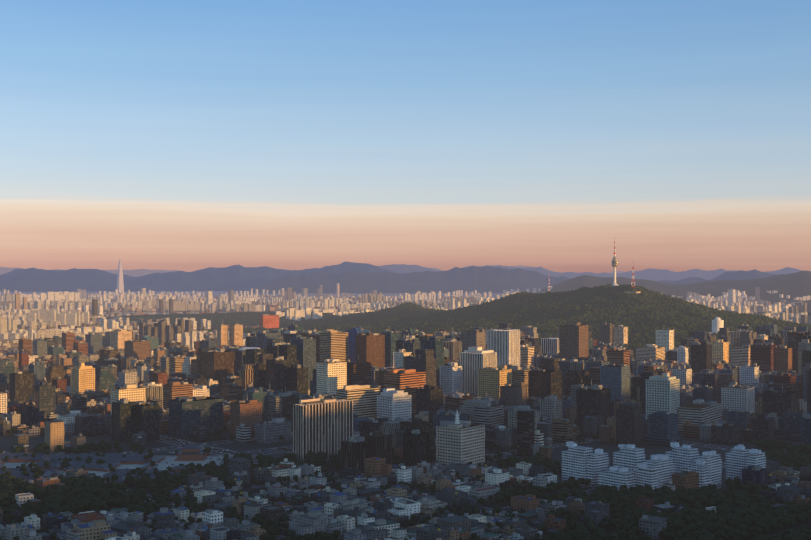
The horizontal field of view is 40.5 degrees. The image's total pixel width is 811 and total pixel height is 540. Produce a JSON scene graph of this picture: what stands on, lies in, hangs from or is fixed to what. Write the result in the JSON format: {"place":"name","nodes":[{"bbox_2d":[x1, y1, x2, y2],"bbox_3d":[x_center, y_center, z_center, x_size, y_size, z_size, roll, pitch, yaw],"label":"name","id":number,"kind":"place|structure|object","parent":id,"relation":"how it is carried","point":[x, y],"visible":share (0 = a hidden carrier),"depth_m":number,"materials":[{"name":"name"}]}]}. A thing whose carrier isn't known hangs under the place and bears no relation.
{"place":"outdoors","nodes":[
{"label":"outdoors","id":0,"kind":"place"},
{"bbox_2d":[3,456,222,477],"bbox_3d":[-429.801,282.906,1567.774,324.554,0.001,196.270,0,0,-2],"label":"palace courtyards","id":1,"kind":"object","parent":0,"point":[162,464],"visible":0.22,"depth_m":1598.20,"materials":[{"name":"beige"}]},
{"bbox_2d":[117,259,123,292],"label":"skyscraper","id":2,"kind":"structure","parent":0,"point":[120,285],"depth_m":14954.41,"materials":[{"name":"white glass"}]},
{"bbox_2d":[89,312,227,314],"bbox_3d":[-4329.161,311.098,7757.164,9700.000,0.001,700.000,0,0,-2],"label":"han river water","id":3,"kind":"structure","parent":0,"point":[123,313],"depth_m":8077.10,"materials":[{"name":"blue liquid"}]},
{"bbox_2d":[0,261,392,291],"bbox_3d":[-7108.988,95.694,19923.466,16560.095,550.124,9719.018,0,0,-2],"label":"mountain range","id":4,"kind":"structure","parent":0,"point":[237,277],"depth_m":19714.62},
{"bbox_2d":[106,311,353,326],"bbox_3d":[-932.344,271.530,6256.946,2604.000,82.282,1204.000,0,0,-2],"label":"low wooded hill","id":5,"kind":"structure","parent":0,"point":[243,318],"depth_m":6088.55,"materials":[{"name":"green plant"}]},
{"bbox_2d":[0,265,674,276],"bbox_3d":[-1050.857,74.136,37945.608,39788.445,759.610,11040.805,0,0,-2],"label":"mountains","id":6,"kind":"structure","parent":0,"point":[132,273],"depth_m":37739.25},
{"bbox_2d":[4,430,787,539],"bbox_3d":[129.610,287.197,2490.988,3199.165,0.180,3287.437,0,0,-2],"label":"plaza road","id":7,"kind":"structure","parent":0,"point":[171,441],"depth_m":1726.18,"materials":[{"name":"grey asphalt"}]},
{"bbox_2d":[0,291,810,539],"bbox_3d":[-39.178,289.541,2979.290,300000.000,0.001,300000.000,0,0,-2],"label":"ground","id":8,"kind":"structure","parent":0,"point":[6,442],"depth_m":1746.40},
{"bbox_2d":[0,445,231,483],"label":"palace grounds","id":9,"kind":"structure","parent":8,"relation":"on","point":[187,453],"depth_m":1604.61,"materials":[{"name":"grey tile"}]},
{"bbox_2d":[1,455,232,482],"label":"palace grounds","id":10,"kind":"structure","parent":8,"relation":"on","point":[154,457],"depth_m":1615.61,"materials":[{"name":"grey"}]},
{"bbox_2d":[0,447,228,482],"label":"palace trees","id":11,"kind":"object","parent":10,"relation":"on","point":[64,464],"visible":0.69,"depth_m":1544.88,"materials":[{"name":"green plant"}]},
{"bbox_2d":[238,347,259,349],"bbox_3d":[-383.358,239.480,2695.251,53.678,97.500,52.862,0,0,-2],"label":"flat roof","id":12,"kind":"structure","parent":8,"relation":"on","point":[243,348],"depth_m":2679.99,"materials":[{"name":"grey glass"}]},
{"bbox_2d":[3,433,783,539],"bbox_3d":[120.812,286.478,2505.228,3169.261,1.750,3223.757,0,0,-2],"label":"cars","id":13,"kind":"object","parent":8,"relation":"on","point":[221,450],"visible":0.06,"depth_m":1708.74,"materials":[{"name":"white"}]},
{"bbox_2d":[0,291,797,489],"bbox_3d":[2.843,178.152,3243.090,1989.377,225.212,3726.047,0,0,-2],"label":"office buildings","id":14,"kind":"structure","parent":8,"relation":"on","point":[326,426],"depth_m":2042.32,"materials":[{"name":"beige concrete"}]},
{"bbox_2d":[454,410,459,423],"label":"telecom mast","id":15,"kind":"object","parent":14,"relation":"on","point":[456,418],"visible":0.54,"depth_m":1563.04,"materials":[{"name":"white metal"}]},
{"bbox_2d":[7,368,800,432],"bbox_3d":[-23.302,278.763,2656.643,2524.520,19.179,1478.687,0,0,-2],"label":"city trees","id":16,"kind":"object","parent":8,"relation":"on","point":[225,427],"depth_m":1974.61,"materials":[{"name":"green plant"}]},
{"bbox_2d":[0,427,810,539],"bbox_3d":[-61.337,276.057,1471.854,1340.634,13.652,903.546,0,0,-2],"label":"street trees","id":17,"kind":"object","parent":8,"relation":"on","point":[273,531],"visible":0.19,"depth_m":1270.74,"materials":[{"name":"green plant"}]},
{"bbox_2d":[0,283,810,539],"bbox_3d":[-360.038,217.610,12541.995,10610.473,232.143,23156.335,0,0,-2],"label":"city buildings","id":18,"kind":"structure","parent":8,"relation":"on","point":[33,316],"depth_m":1482.07,"materials":[{"name":"grey concrete"}]},
{"bbox_2d":[0,320,810,452],"bbox_3d":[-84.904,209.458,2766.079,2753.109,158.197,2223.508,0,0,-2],"label":"office buildings","id":19,"kind":"structure","parent":8,"relation":"on","point":[417,350],"depth_m":2270.03,"materials":[{"name":"brown concrete"}]},
{"bbox_2d":[0,438,810,539],"bbox_3d":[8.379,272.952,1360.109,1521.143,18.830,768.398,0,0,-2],"label":"trees","id":20,"kind":"object","parent":8,"relation":"on","point":[83,492],"visible":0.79,"depth_m":1294.73,"materials":[{"name":"green plant"}]},
{"bbox_2d":[562,441,765,491],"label":"white apartments","id":21,"kind":"structure","parent":8,"relation":"on","point":[631,467],"depth_m":1416.90,"materials":[{"name":"white concrete"}]},
{"bbox_2d":[0,0,810,272],"label":"sky","id":22,"kind":"structure","parent":0,"point":[181,135],"materials":[{"name":"blue"}]},
{"bbox_2d":[198,285,810,360],"bbox_3d":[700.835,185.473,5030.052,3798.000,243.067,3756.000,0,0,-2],"label":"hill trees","id":23,"kind":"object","parent":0,"point":[697,325],"depth_m":4318.90,"materials":[{"name":"green plant"}]},
{"bbox_2d":[195,283,810,355],"bbox_3d":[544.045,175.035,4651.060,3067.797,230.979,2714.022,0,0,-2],"label":"namsan trees","id":24,"kind":"object","parent":23,"relation":"on","point":[526,307],"visible":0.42,"depth_m":4391.42,"materials":[{"name":"green plant"}]},
{"bbox_2d":[548,263,634,290],"bbox_3d":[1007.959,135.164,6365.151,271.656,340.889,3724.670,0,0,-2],"label":"lattice towers","id":25,"kind":"structure","parent":23,"relation":"on","point":[631,281],"depth_m":4513.04,"materials":[{"name":"grey metal"}]},
{"bbox_2d":[611,240,618,285],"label":"observation tower","id":26,"kind":"structure","parent":23,"relation":"on","point":[614,263],"depth_m":4622.56,"materials":[{"name":"white concrete"}]},
{"bbox_2d":[709,317,729,333],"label":"high-rise building","id":27,"kind":"structure","parent":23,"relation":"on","point":[717,323],"depth_m":3746.95,"materials":[{"name":"white concrete"}]},
{"bbox_2d":[238,266,777,292],"bbox_3d":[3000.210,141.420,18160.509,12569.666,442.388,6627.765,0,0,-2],"label":"south hills","id":28,"kind":"structure","parent":0,"point":[486,279],"depth_m":17690.16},
{"bbox_2d":[322,264,801,280],"bbox_3d":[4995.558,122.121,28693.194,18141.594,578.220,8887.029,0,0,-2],"label":"distant mountains","id":29,"kind":"structure","parent":0,"point":[656,274],"depth_m":28399.83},
{"bbox_2d":[536,271,810,303],"bbox_3d":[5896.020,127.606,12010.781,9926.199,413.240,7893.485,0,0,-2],"label":"hills","id":30,"kind":"structure","parent":0,"point":[796,284],"depth_m":11982.57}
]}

